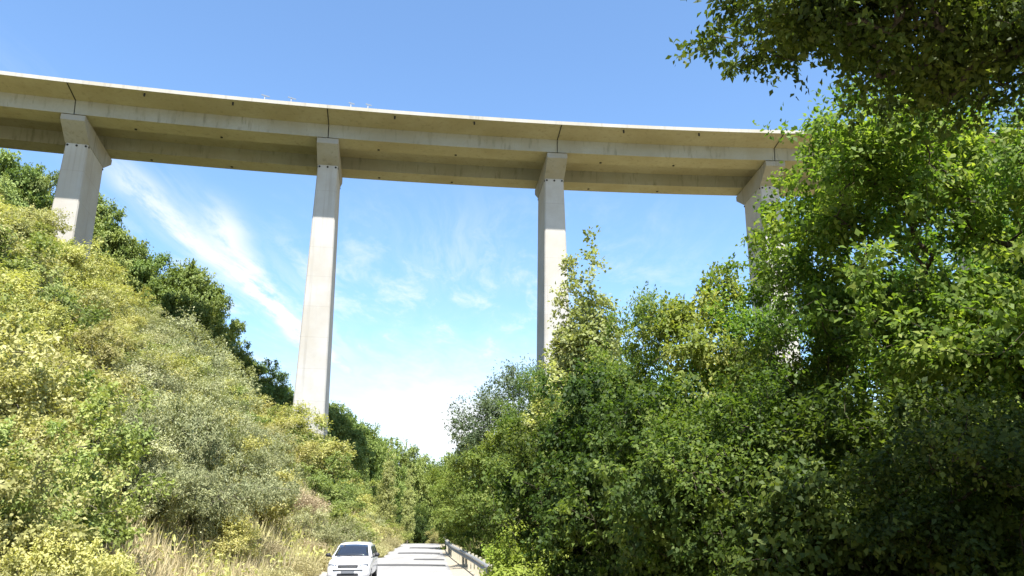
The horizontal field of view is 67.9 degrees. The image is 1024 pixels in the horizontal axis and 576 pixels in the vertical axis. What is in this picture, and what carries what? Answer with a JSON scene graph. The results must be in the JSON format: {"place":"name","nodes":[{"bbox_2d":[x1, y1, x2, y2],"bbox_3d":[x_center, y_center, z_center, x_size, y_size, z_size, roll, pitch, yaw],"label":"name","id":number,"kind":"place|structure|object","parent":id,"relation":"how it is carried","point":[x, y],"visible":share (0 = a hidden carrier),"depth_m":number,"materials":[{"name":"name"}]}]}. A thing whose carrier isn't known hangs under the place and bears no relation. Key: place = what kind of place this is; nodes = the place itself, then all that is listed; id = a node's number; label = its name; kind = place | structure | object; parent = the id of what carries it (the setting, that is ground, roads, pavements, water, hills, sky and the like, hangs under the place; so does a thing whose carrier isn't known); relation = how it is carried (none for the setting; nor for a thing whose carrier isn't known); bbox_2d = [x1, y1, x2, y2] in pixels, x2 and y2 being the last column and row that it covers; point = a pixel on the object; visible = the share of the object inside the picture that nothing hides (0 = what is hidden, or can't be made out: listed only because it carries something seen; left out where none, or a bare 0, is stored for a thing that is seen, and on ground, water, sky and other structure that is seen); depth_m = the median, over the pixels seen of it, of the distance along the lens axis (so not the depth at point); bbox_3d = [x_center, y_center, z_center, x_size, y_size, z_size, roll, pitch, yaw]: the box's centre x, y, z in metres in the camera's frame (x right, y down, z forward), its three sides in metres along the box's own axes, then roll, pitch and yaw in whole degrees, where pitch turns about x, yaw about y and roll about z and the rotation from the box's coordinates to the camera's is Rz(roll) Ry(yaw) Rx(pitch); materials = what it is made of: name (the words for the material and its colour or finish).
{"place":"outdoors","nodes":[
{"label":"outdoors","id":0,"kind":"place"},
{"bbox_2d":[0,509,482,574],"bbox_3d":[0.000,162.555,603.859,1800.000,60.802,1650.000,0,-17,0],"label":"ground","id":1,"kind":"structure","parent":0,"point":[180,544],"depth_m":28.97,"materials":[{"name":"soil"}]},
{"bbox_2d":[0,262,43,352],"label":"green bush","id":2,"kind":"object","parent":1,"relation":"on","point":[22,330],"visible":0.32,"depth_m":31.31,"materials":[{"name":"green plant"}]},
{"bbox_2d":[0,205,51,245],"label":"yellow green bush","id":3,"kind":"object","parent":1,"relation":"on","point":[24,230],"visible":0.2,"depth_m":66.22,"materials":[{"name":"green plant"}]},
{"bbox_2d":[0,148,54,213],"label":"oak tree","id":4,"kind":"object","parent":1,"relation":"on","point":[9,164],"visible":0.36,"depth_m":148.55,"materials":[{"name":"green plant"}]},
{"bbox_2d":[9,168,59,216],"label":"oak tree","id":5,"kind":"object","parent":1,"relation":"on","point":[43,184],"visible":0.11,"depth_m":150.78,"materials":[{"name":"green plant"}]},
{"bbox_2d":[0,207,71,293],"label":"yellow green bush","id":6,"kind":"object","parent":1,"relation":"on","point":[48,260],"visible":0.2,"depth_m":46.73,"materials":[{"name":"green plant"}]},
{"bbox_2d":[1,284,70,338],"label":"yellow green bush","id":7,"kind":"object","parent":1,"relation":"on","point":[41,304],"visible":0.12,"depth_m":43.30,"materials":[{"name":"green plant"}]},
{"bbox_2d":[0,266,73,346],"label":"yellow green bush","id":8,"kind":"object","parent":1,"relation":"on","point":[53,313],"visible":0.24,"depth_m":40.55,"materials":[{"name":"green plant"}]},
{"bbox_2d":[0,363,79,471],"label":"yellow green bush","id":9,"kind":"object","parent":1,"relation":"on","point":[39,431],"visible":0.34,"depth_m":21.57,"materials":[{"name":"green plant"}]},
{"bbox_2d":[11,203,74,240],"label":"yellow green bush","id":10,"kind":"object","parent":1,"relation":"on","point":[48,215],"visible":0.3,"depth_m":90.28,"materials":[{"name":"green plant"}]},
{"bbox_2d":[0,260,87,361],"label":"yellow green bush","id":11,"kind":"object","parent":1,"relation":"on","point":[4,279],"visible":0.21,"depth_m":34.16,"materials":[{"name":"green plant"}]},
{"bbox_2d":[0,414,100,538],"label":"green bush","id":12,"kind":"object","parent":1,"relation":"on","point":[53,427],"visible":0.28,"depth_m":18.12,"materials":[{"name":"green plant"}]},
{"bbox_2d":[0,433,101,568],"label":"yellow green bush","id":13,"kind":"object","parent":1,"relation":"on","point":[13,486],"visible":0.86,"depth_m":16.10,"materials":[{"name":"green plant"}]},
{"bbox_2d":[0,550,101,575],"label":"yellow green bush","id":14,"kind":"object","parent":1,"relation":"on","point":[15,563],"visible":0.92,"depth_m":14.39,"materials":[{"name":"green plant"}]},
{"bbox_2d":[0,224,111,333],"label":"green bush","id":15,"kind":"object","parent":1,"relation":"on","point":[50,291],"visible":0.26,"depth_m":45.57,"materials":[{"name":"green plant"}]},
{"bbox_2d":[0,308,127,448],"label":"yellow green bush","id":16,"kind":"object","parent":1,"relation":"on","point":[29,399],"visible":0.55,"depth_m":24.95,"materials":[{"name":"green plant"}]},
{"bbox_2d":[0,519,136,575],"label":"yellow green bush","id":17,"kind":"object","parent":1,"relation":"on","point":[37,558],"visible":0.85,"depth_m":15.46,"materials":[{"name":"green plant"}]},
{"bbox_2d":[10,413,136,505],"bbox_3d":[-14.030,5.501,23.279,4.930,3.030,4.862,1,-17,-5],"label":"yellow green bush","id":18,"kind":"object","parent":1,"relation":"on","point":[97,462],"visible":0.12,"depth_m":23.00,"materials":[{"name":"green plant"}]},
{"bbox_2d":[4,333,143,404],"bbox_3d":[-21.429,3.879,33.392,8.360,4.278,8.465,-12,-21,34],"label":"yellow green bush","id":19,"kind":"object","parent":1,"relation":"on","point":[125,383],"visible":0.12,"depth_m":33.90,"materials":[{"name":"green plant"}]},
{"bbox_2d":[0,351,158,449],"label":"green bush","id":20,"kind":"object","parent":1,"relation":"on","point":[145,436],"visible":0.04,"depth_m":27.10,"materials":[{"name":"green plant"}]},
{"bbox_2d":[41,235,128,313],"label":"yellow green bush","id":21,"kind":"object","parent":1,"relation":"on","point":[74,256],"visible":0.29,"depth_m":68.07,"materials":[{"name":"green plant"}]},
{"bbox_2d":[37,317,138,381],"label":"yellow green bush","id":22,"kind":"object","parent":1,"relation":"on","point":[89,340],"visible":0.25,"depth_m":42.91,"materials":[{"name":"green plant"}]},
{"bbox_2d":[52,264,124,308],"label":"yellow green bush","id":23,"kind":"object","parent":1,"relation":"on","point":[88,284],"visible":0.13,"depth_m":66.18,"materials":[{"name":"green plant"}]},
{"bbox_2d":[4,378,179,555],"bbox_3d":[-12.324,4.898,20.634,5.612,4.885,6.341,15,-22,-39],"label":"green bush","id":24,"kind":"object","parent":1,"relation":"on","point":[109,523],"visible":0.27,"depth_m":20.57,"materials":[{"name":"green plant"}]},
{"bbox_2d":[64,282,126,322],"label":"yellow green bush","id":25,"kind":"object","parent":1,"relation":"on","point":[93,295],"visible":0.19,"depth_m":59.45,"materials":[{"name":"green plant"}]},
{"bbox_2d":[91,192,139,266],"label":"oak tree","id":26,"kind":"object","parent":1,"relation":"on","point":[105,224],"visible":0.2,"depth_m":145.15,"materials":[{"name":"green plant"}]},
{"bbox_2d":[93,226,160,296],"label":"oak tree","id":27,"kind":"object","parent":1,"relation":"on","point":[141,251],"visible":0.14,"depth_m":143.89,"materials":[{"name":"green plant"}]},
{"bbox_2d":[102,326,152,360],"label":"yellow green bush","id":28,"kind":"object","parent":1,"relation":"on","point":[126,335],"visible":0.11,"depth_m":50.36,"materials":[{"name":"green plant"}]},
{"bbox_2d":[114,251,174,297],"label":"oak tree","id":29,"kind":"object","parent":1,"relation":"on","point":[138,268],"visible":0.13,"depth_m":144.43,"materials":[{"name":"green plant"}]},
{"bbox_2d":[96,341,199,398],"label":"grey green bush","id":30,"kind":"object","parent":1,"relation":"on","point":[178,384],"visible":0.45,"depth_m":45.68,"materials":[{"name":"green plant"}]},
{"bbox_2d":[95,365,206,437],"bbox_3d":[-19.048,6.457,38.798,6.932,5.094,7.220,5,-18,-15],"label":"grey green bush","id":31,"kind":"object","parent":1,"relation":"on","point":[164,402],"visible":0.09,"depth_m":38.22,"materials":[{"name":"green plant"}]},
{"bbox_2d":[86,428,221,524],"bbox_3d":[-13.905,6.912,28.011,5.796,3.539,4.576,-11,-20,31],"label":"grey green bush","id":32,"kind":"object","parent":1,"relation":"on","point":[173,505],"visible":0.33,"depth_m":27.73,"materials":[{"name":"green plant"}]},
{"bbox_2d":[89,394,223,521],"bbox_3d":[-13.944,6.515,29.277,6.234,5.086,6.133,-11,-20,31],"label":"grey green bush","id":33,"kind":"object","parent":1,"relation":"on","point":[149,419],"visible":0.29,"depth_m":28.63,"materials":[{"name":"green plant"}]},
{"bbox_2d":[132,332,201,384],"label":"grey green bush","id":34,"kind":"object","parent":1,"relation":"on","point":[180,349],"visible":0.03,"depth_m":60.53,"materials":[{"name":"green plant"}]},
{"bbox_2d":[141,274,199,324],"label":"oak tree","id":35,"kind":"object","parent":1,"relation":"on","point":[156,287],"visible":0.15,"depth_m":137.59,"materials":[{"name":"green plant"}]},
{"bbox_2d":[137,342,204,389],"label":"yellow green bush","id":36,"kind":"object","parent":1,"relation":"on","point":[178,361],"visible":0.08,"depth_m":57.26,"materials":[{"name":"green plant"}]},
{"bbox_2d":[126,385,243,435],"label":"yellow green bush","id":37,"kind":"object","parent":1,"relation":"on","point":[232,420],"visible":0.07,"depth_m":43.52,"materials":[{"name":"green plant"}]},
{"bbox_2d":[137,305,238,383],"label":"grey green bush","id":38,"kind":"object","parent":1,"relation":"on","point":[197,335],"visible":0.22,"depth_m":68.51,"materials":[{"name":"green plant"}]},
{"bbox_2d":[140,258,248,352],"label":"oak tree","id":39,"kind":"object","parent":1,"relation":"on","point":[200,284],"visible":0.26,"depth_m":140.47,"materials":[{"name":"green plant"}]},
{"bbox_2d":[0,355,405,575],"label":"undergrowth","id":40,"kind":"object","parent":1,"relation":"on","point":[183,568],"visible":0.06,"depth_m":28.57,"materials":[{"name":"plant"}]},
{"bbox_2d":[164,363,252,425],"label":"grey green bush","id":41,"kind":"object","parent":1,"relation":"on","point":[208,386],"visible":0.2,"depth_m":56.82,"materials":[{"name":"green plant"}]},
{"bbox_2d":[169,291,255,371],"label":"oak tree","id":42,"kind":"object","parent":1,"relation":"on","point":[203,310],"visible":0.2,"depth_m":138.58,"materials":[{"name":"green plant"}]},
{"bbox_2d":[125,387,301,540],"bbox_3d":[-12.964,7.705,33.056,8.658,7.064,8.517,-11,-20,31],"label":"grey green bush","id":43,"kind":"object","parent":1,"relation":"on","point":[212,441],"visible":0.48,"depth_m":31.80,"materials":[{"name":"green plant"}]},
{"bbox_2d":[177,510,263,568],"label":"yellow green bush","id":44,"kind":"object","parent":1,"relation":"on","point":[228,541],"visible":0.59,"depth_m":31.33,"materials":[{"name":"green plant"}]},
{"bbox_2d":[208,342,264,413],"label":"grey green bush","id":45,"kind":"object","parent":1,"relation":"on","point":[236,367],"visible":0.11,"depth_m":88.13,"materials":[{"name":"green plant"}]},
{"bbox_2d":[214,430,303,529],"bbox_3d":[-14.219,10.631,42.263,5.049,5.555,7.165,-1,-17,2],"label":"yellow green bush","id":46,"kind":"object","parent":1,"relation":"on","point":[277,508],"visible":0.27,"depth_m":41.99,"materials":[{"name":"green plant"}]},
{"bbox_2d":[237,357,281,406],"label":"oak tree","id":47,"kind":"object","parent":1,"relation":"on","point":[263,372],"visible":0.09,"depth_m":139.12,"materials":[{"name":"green plant"}]},
{"bbox_2d":[223,406,300,475],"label":"grey green bush","id":48,"kind":"object","parent":1,"relation":"on","point":[245,422],"visible":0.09,"depth_m":54.31,"materials":[{"name":"green plant"}]},
{"bbox_2d":[230,436,310,506],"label":"grey green bush","id":49,"kind":"object","parent":1,"relation":"on","point":[280,451],"visible":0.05,"depth_m":50.12,"materials":[{"name":"green plant"}]},
{"bbox_2d":[254,364,293,410],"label":"oak tree","id":50,"kind":"object","parent":1,"relation":"on","point":[281,381],"visible":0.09,"depth_m":141.58,"materials":[{"name":"green plant"}]},
{"bbox_2d":[254,418,306,461],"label":"yellow green bush","id":51,"kind":"object","parent":1,"relation":"on","point":[272,427],"visible":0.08,"depth_m":67.26,"materials":[{"name":"green plant"}]},
{"bbox_2d":[265,414,323,472],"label":"yellow green bush","id":52,"kind":"object","parent":1,"relation":"on","point":[310,448],"visible":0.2,"depth_m":72.26,"materials":[{"name":"green plant"}]},
{"bbox_2d":[278,399,336,442],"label":"yellow green bush","id":53,"kind":"object","parent":1,"relation":"on","point":[303,411],"visible":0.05,"depth_m":98.40,"materials":[{"name":"green plant"}]},
{"bbox_2d":[284,489,330,514],"bbox_3d":[-15.707,14.747,53.243,5.936,2.215,6.248,5,-18,-17],"label":"dry brush","id":54,"kind":"object","parent":1,"relation":"on","point":[308,501],"visible":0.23,"depth_m":52.49,"materials":[{"name":"beige plant"}]},
{"bbox_2d":[268,411,357,479],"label":"yellow green bush","id":55,"kind":"object","parent":1,"relation":"on","point":[328,450],"visible":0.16,"depth_m":83.79,"materials":[{"name":"green plant"}]},
{"bbox_2d":[282,503,352,547],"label":"grey green bush","id":56,"kind":"object","parent":1,"relation":"on","point":[328,535],"visible":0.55,"depth_m":46.31,"materials":[{"name":"green plant"}]},
{"bbox_2d":[283,421,354,476],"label":"green bush","id":57,"kind":"object","parent":1,"relation":"on","point":[310,435],"visible":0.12,"depth_m":85.28,"materials":[{"name":"green plant"}]},
{"bbox_2d":[286,462,358,507],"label":"green bush","id":58,"kind":"object","parent":1,"relation":"on","point":[333,494],"visible":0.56,"depth_m":67.79,"materials":[{"name":"green plant"}]},
{"bbox_2d":[301,450,366,511],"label":"green bush","id":59,"kind":"object","parent":1,"relation":"on","point":[331,458],"visible":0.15,"depth_m":73.65,"materials":[{"name":"green plant"}]},
{"bbox_2d":[327,403,369,477],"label":"oak tree","id":60,"kind":"object","parent":1,"relation":"on","point":[341,425],"visible":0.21,"depth_m":142.61,"materials":[{"name":"green plant"}]},
{"bbox_2d":[320,503,381,544],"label":"green bush","id":61,"kind":"object","parent":1,"relation":"on","point":[344,510],"visible":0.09,"depth_m":56.68,"materials":[{"name":"green plant"}]},
{"bbox_2d":[328,513,375,548],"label":"grey green bush","id":62,"kind":"object","parent":1,"relation":"on","point":[347,527],"visible":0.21,"depth_m":52.00,"materials":[{"name":"green plant"}]},
{"bbox_2d":[331,400,374,466],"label":"oak tree","id":63,"kind":"object","parent":1,"relation":"on","point":[361,430],"visible":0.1,"depth_m":146.54,"materials":[{"name":"green plant"}]},
{"bbox_2d":[354,420,388,503],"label":"oak tree","id":64,"kind":"object","parent":1,"relation":"on","point":[373,472],"visible":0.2,"depth_m":156.18,"materials":[{"name":"green plant"}]},
{"bbox_2d":[375,440,399,524],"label":"poplar tree","id":65,"kind":"object","parent":1,"relation":"on","point":[386,498],"visible":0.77,"depth_m":88.64,"materials":[{"name":"green plant"}]},
{"bbox_2d":[373,433,406,521],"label":"oak tree","id":66,"kind":"object","parent":1,"relation":"on","point":[399,472],"visible":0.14,"depth_m":164.76,"materials":[{"name":"green plant"}]},
{"bbox_2d":[401,469,415,543],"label":"poplar tree","id":67,"kind":"object","parent":1,"relation":"on","point":[408,520],"visible":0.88,"depth_m":107.26,"materials":[{"name":"green plant"}]},
{"bbox_2d":[393,439,429,516],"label":"oak tree","id":68,"kind":"object","parent":1,"relation":"on","point":[420,487],"visible":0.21,"depth_m":174.05,"materials":[{"name":"green plant"}]},
{"bbox_2d":[406,503,435,543],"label":"hazel tree","id":69,"kind":"object","parent":1,"relation":"on","point":[423,524],"visible":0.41,"depth_m":123.51,"materials":[{"name":"green plant"}]},
{"bbox_2d":[420,451,456,541],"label":"oak tree","id":70,"kind":"object","parent":1,"relation":"on","point":[432,520],"visible":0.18,"depth_m":179.66,"materials":[{"name":"green plant"}]},
{"bbox_2d":[420,470,473,549],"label":"broadleaf tree","id":71,"kind":"object","parent":1,"relation":"on","point":[443,511],"visible":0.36,"depth_m":67.98,"materials":[{"name":"green plant"}]},
{"bbox_2d":[439,544,481,575],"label":"verge","id":72,"kind":"structure","parent":1,"relation":"on","point":[457,568],"depth_m":41.60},
{"bbox_2d":[444,538,493,575],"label":"guardrail","id":73,"kind":"object","parent":72,"relation":"on","point":[454,551],"visible":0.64,"depth_m":39.83,"materials":[{"name":"metal"}]},
{"bbox_2d":[428,434,497,551],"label":"broadleaf tree","id":74,"kind":"object","parent":1,"relation":"on","point":[466,532],"visible":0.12,"depth_m":56.63,"materials":[{"name":"green plant"}]},
{"bbox_2d":[436,414,549,568],"bbox_3d":[-0.351,11.421,42.163,7.153,8.852,6.980,-8,-19,24],"label":"broadleaf tree","id":75,"kind":"object","parent":1,"relation":"on","point":[471,460],"visible":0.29,"depth_m":41.64,"materials":[{"name":"green plant"}]},
{"bbox_2d":[441,353,552,483],"bbox_3d":[-0.029,12.326,54.913,10.446,15.135,9.648,7,-18,-22],"label":"ash tree","id":76,"kind":"object","parent":1,"relation":"on","point":[488,405],"visible":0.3,"depth_m":53.90,"materials":[{"name":"green plant"}]},
{"bbox_2d":[0,71,1020,442],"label":"viaduct","id":77,"kind":"object","parent":1,"relation":"on","point":[88,129],"visible":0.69,"depth_m":120.42,"materials":[{"name":"concrete"}]},
{"bbox_2d":[482,355,577,525],"bbox_3d":[1.558,10.427,44.540,7.397,13.484,6.134,3,-17,-9],"label":"broadleaf tree","id":78,"kind":"object","parent":1,"relation":"on","point":[534,372],"visible":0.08,"depth_m":44.86,"materials":[{"name":"green plant"}]},
{"bbox_2d":[480,513,594,575],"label":"lime shrub","id":79,"kind":"object","parent":1,"relation":"on","point":[512,565],"visible":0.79,"depth_m":22.94,"materials":[{"name":"green plant"}]},
{"bbox_2d":[469,407,616,575],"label":"hazel tree","id":80,"kind":"object","parent":1,"relation":"on","point":[518,448],"visible":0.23,"depth_m":24.62,"materials":[{"name":"green plant"}]},
{"bbox_2d":[517,346,570,543],"bbox_3d":[2.077,9.824,43.096,5.372,13.407,5.234,7,-18,-20],"label":"poplar tree","id":81,"kind":"object","parent":1,"relation":"on","point":[535,408],"visible":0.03,"depth_m":43.85,"materials":[{"name":"green plant"}]},
{"bbox_2d":[545,250,596,428],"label":"poplar tree","id":82,"kind":"object","parent":1,"relation":"on","point":[558,356],"visible":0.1,"depth_m":53.43,"materials":[{"name":"green plant"}]},
{"bbox_2d":[475,357,681,575],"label":"hazel tree","id":83,"kind":"object","parent":1,"relation":"on","point":[578,393],"visible":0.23,"depth_m":23.52,"materials":[{"name":"green plant"}]},
{"bbox_2d":[547,225,630,411],"bbox_3d":[5.330,7.231,50.286,6.938,24.294,6.761,2,-17,-5],"label":"poplar tree","id":84,"kind":"object","parent":1,"relation":"on","point":[586,330],"visible":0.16,"depth_m":51.22,"materials":[{"name":"green plant"}]},
{"bbox_2d":[522,404,722,575],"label":"hazel tree","id":85,"kind":"object","parent":1,"relation":"on","point":[559,486],"visible":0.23,"depth_m":20.19,"materials":[{"name":"green plant"}]},
{"bbox_2d":[560,281,715,452],"bbox_3d":[4.982,5.591,26.116,7.587,12.638,6.292,5,-18,-16],"label":"broadleaf tree","id":86,"kind":"object","parent":1,"relation":"on","point":[639,309],"visible":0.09,"depth_m":26.65,"materials":[{"name":"green plant"}]},
{"bbox_2d":[598,394,763,575],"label":"hazel tree","id":87,"kind":"object","parent":1,"relation":"on","point":[612,549],"visible":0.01,"depth_m":19.65,"materials":[{"name":"green plant"}]},
{"bbox_2d":[548,371,864,575],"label":"hazel tree","id":88,"kind":"object","parent":1,"relation":"on","point":[642,509],"visible":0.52,"depth_m":16.77,"materials":[{"name":"green plant"}]},
{"bbox_2d":[610,257,846,479],"bbox_3d":[6.907,5.127,24.211,8.685,13.069,8.475,7,-18,-21],"label":"broadleaf tree","id":89,"kind":"object","parent":1,"relation":"on","point":[699,348],"visible":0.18,"depth_m":24.35,"materials":[{"name":"green plant"}]},
{"bbox_2d":[647,269,941,465],"bbox_3d":[8.373,5.222,23.674,10.784,12.056,6.884,-6,-18,18],"label":"broadleaf tree","id":90,"kind":"object","parent":1,"relation":"on","point":[740,322],"visible":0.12,"depth_m":23.86,"materials":[{"name":"green plant"}]},
{"bbox_2d":[628,355,1001,575],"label":"hazel tree","id":91,"kind":"object","parent":1,"relation":"on","point":[761,402],"visible":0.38,"depth_m":15.58,"materials":[{"name":"green plant"}]},
{"bbox_2d":[666,0,1023,148],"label":"oak tree","id":92,"kind":"object","parent":1,"relation":"on","point":[966,46],"visible":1,"depth_m":9.88,"materials":[{"name":"green plant"}]},
{"bbox_2d":[691,372,1023,575],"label":"hazel tree","id":93,"kind":"object","parent":1,"relation":"on","point":[789,510],"visible":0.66,"depth_m":13.00,"materials":[{"name":"green plant"}]},
{"bbox_2d":[710,257,1023,574],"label":"broadleaf tree","id":94,"kind":"object","parent":1,"relation":"on","point":[824,366],"visible":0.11,"depth_m":21.17,"materials":[{"name":"green plant"}]},
{"bbox_2d":[721,18,1023,484],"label":"oak tree","id":95,"kind":"object","parent":1,"relation":"on","point":[986,314],"visible":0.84,"depth_m":16.50,"materials":[{"name":"green plant"}]},
{"bbox_2d":[789,87,1023,555],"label":"oak tree","id":96,"kind":"object","parent":1,"relation":"on","point":[909,261],"visible":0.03,"depth_m":28.41,"materials":[{"name":"green plant"}]},
{"bbox_2d":[825,368,1023,575],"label":"hazel tree","id":97,"kind":"object","parent":1,"relation":"on","point":[912,521],"visible":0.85,"depth_m":11.45,"materials":[{"name":"green plant"}]},
{"bbox_2d":[319,544,452,575],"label":"road","id":98,"kind":"structure","parent":0,"point":[394,557],"depth_m":46.11,"materials":[{"name":"grey asphalt"}]},
{"bbox_2d":[325,541,379,575],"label":"parked car","id":99,"kind":"object","parent":98,"relation":"on","point":[357,558],"visible":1,"depth_m":31.43,"materials":[{"name":"white paint"}]},
{"bbox_2d":[0,0,1023,467],"label":"sky","id":100,"kind":"structure","parent":0,"point":[435,283],"materials":[{"name":"blue"}]},
{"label":"verge","id":101,"kind":"structure","parent":0,"visible":0},
{"bbox_2d":[281,555,324,575],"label":"straw grass tuft","id":102,"kind":"object","parent":101,"relation":"on","point":[309,570],"visible":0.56,"depth_m":34.31,"materials":[{"name":"yellow plant"}]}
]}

